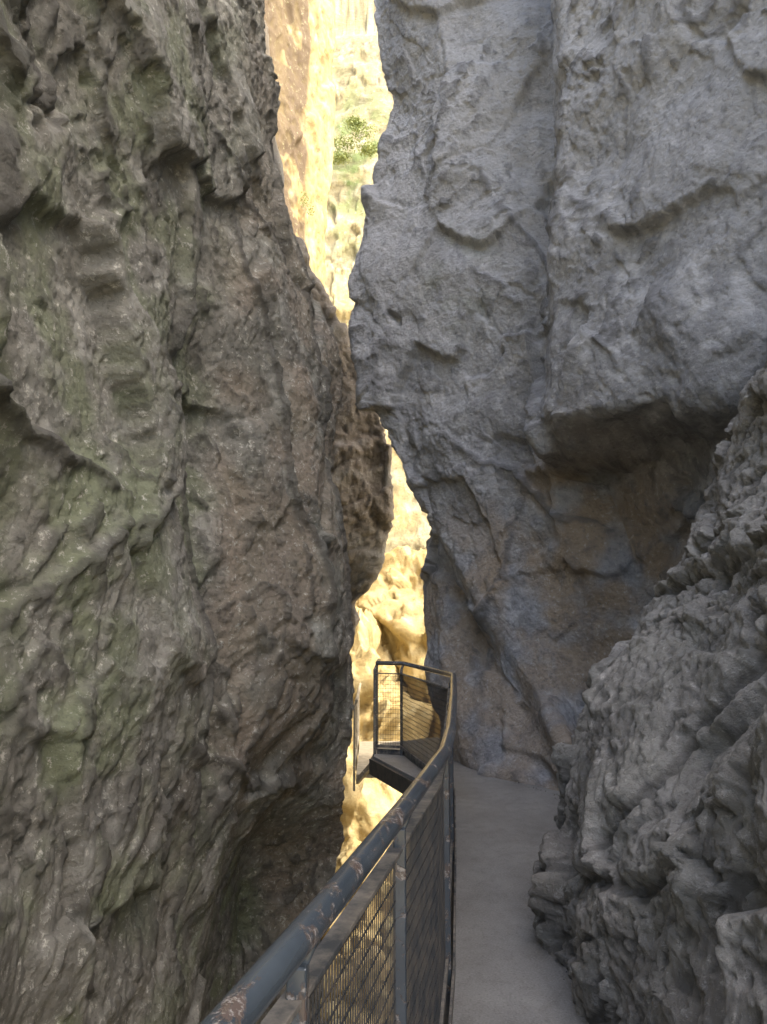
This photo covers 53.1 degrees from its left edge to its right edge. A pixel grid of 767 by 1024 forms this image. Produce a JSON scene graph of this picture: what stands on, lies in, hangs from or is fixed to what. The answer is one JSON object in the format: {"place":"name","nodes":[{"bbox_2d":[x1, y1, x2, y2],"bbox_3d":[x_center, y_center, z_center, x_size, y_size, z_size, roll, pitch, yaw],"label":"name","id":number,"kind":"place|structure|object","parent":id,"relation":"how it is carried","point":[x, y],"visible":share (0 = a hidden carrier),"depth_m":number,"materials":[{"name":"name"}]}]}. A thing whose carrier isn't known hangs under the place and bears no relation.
{"place":"outdoors","nodes":[
{"label":"outdoors","id":0,"kind":"place"},
{"bbox_2d":[356,741,397,783],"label":"walkway","id":1,"kind":"structure","parent":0,"point":[365,754],"depth_m":13.04,"materials":[{"name":"grey concrete"}]},
{"bbox_2d":[353,683,360,790],"bbox_3d":[-0.455,3.818,13.443,0.081,1.376,3.300,0,-8,-1],"label":"metal railing","id":2,"kind":"object","parent":1,"relation":"attached to","point":[355,731],"visible":0.91,"depth_m":12.19,"materials":[{"name":"metal"}]},
{"bbox_2d":[324,0,431,552],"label":"cliff","id":3,"kind":"structure","parent":0,"point":[359,82],"depth_m":32.96,"materials":[{"name":"stone"}]},
{"bbox_2d":[333,115,380,164],"bbox_3d":[-1.324,-15.518,31.972,2.522,2.018,1.182,0,-8,0],"label":"shrub","id":4,"kind":"object","parent":3,"relation":"on","point":[351,123],"visible":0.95,"depth_m":31.95,"materials":[{"name":"green plant"}]},
{"bbox_2d":[369,737,588,1023],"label":"walkway","id":5,"kind":"structure","parent":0,"point":[509,969],"depth_m":4.46,"materials":[{"name":"concrete"}]},
{"bbox_2d":[200,658,456,1023],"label":"metal railing","id":6,"kind":"object","parent":5,"relation":"on","point":[415,825],"visible":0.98,"depth_m":2.08,"materials":[{"name":"grey metal"}]},
{"bbox_2d":[527,361,766,1023],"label":"boulder","id":7,"kind":"object","parent":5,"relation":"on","point":[647,900],"visible":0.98,"depth_m":3.06,"materials":[{"name":"stone"}]},
{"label":"ground","id":8,"kind":"structure","parent":0,"visible":0},
{"bbox_2d":[0,0,354,1023],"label":"rock wall","id":9,"kind":"structure","parent":8,"relation":"on","point":[176,676],"depth_m":4.28,"materials":[{"name":"stone"}]},
{"bbox_2d":[264,0,335,285],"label":"rock wall","id":10,"kind":"structure","parent":8,"relation":"on","point":[302,40],"depth_m":19.34,"materials":[{"name":"stone"}]},
{"bbox_2d":[300,192,314,216],"bbox_3d":[-1.871,-7.570,18.882,0.396,0.664,0.413,0,-8,0],"label":"shrub","id":11,"kind":"object","parent":10,"relation":"on","point":[305,200],"visible":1,"depth_m":18.84,"materials":[{"name":"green plant"}]},
{"bbox_2d":[264,20,394,652],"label":"rock wall","id":12,"kind":"structure","parent":8,"relation":"on","point":[361,457],"depth_m":13.10,"materials":[{"name":"brown stone"}]},
{"bbox_2d":[320,946,386,1023],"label":"boulder","id":13,"kind":"object","parent":8,"relation":"on","point":[356,988],"visible":0.19,"depth_m":11.84,"materials":[{"name":"stone"}]},
{"bbox_2d":[321,837,409,955],"bbox_3d":[-0.138,7.735,14.541,2.426,3.278,2.588,2,-8,-14],"label":"boulder","id":14,"kind":"object","parent":8,"relation":"on","point":[350,845],"visible":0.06,"depth_m":13.71,"materials":[{"name":"stone"}]},
{"bbox_2d":[340,608,427,841],"bbox_3d":[-1.016,5.517,17.367,3.796,6.609,4.298,4,-9,-24],"label":"boulder","id":15,"kind":"object","parent":8,"relation":"on","point":[368,804],"visible":0.14,"depth_m":16.17,"materials":[{"name":"stone"}]},
{"bbox_2d":[384,900,408,955],"bbox_3d":[0.898,7.859,13.602,2.065,2.314,2.013,-4,-9,23],"label":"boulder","id":16,"kind":"object","parent":8,"relation":"on","point":[386,933],"depth_m":13.32,"materials":[{"name":"stone"}]},
{"bbox_2d":[357,546,438,737],"bbox_3d":[1.161,4.566,18.473,3.709,7.504,3.596,-3,-9,18],"label":"boulder","id":17,"kind":"object","parent":8,"relation":"on","point":[391,599],"visible":0.12,"depth_m":17.86,"materials":[{"name":"stone"}]},
{"bbox_2d":[347,0,766,790],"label":"rock wall","id":18,"kind":"structure","parent":8,"relation":"on","point":[557,296],"depth_m":8.15,"materials":[{"name":"grey stone"}]}
]}

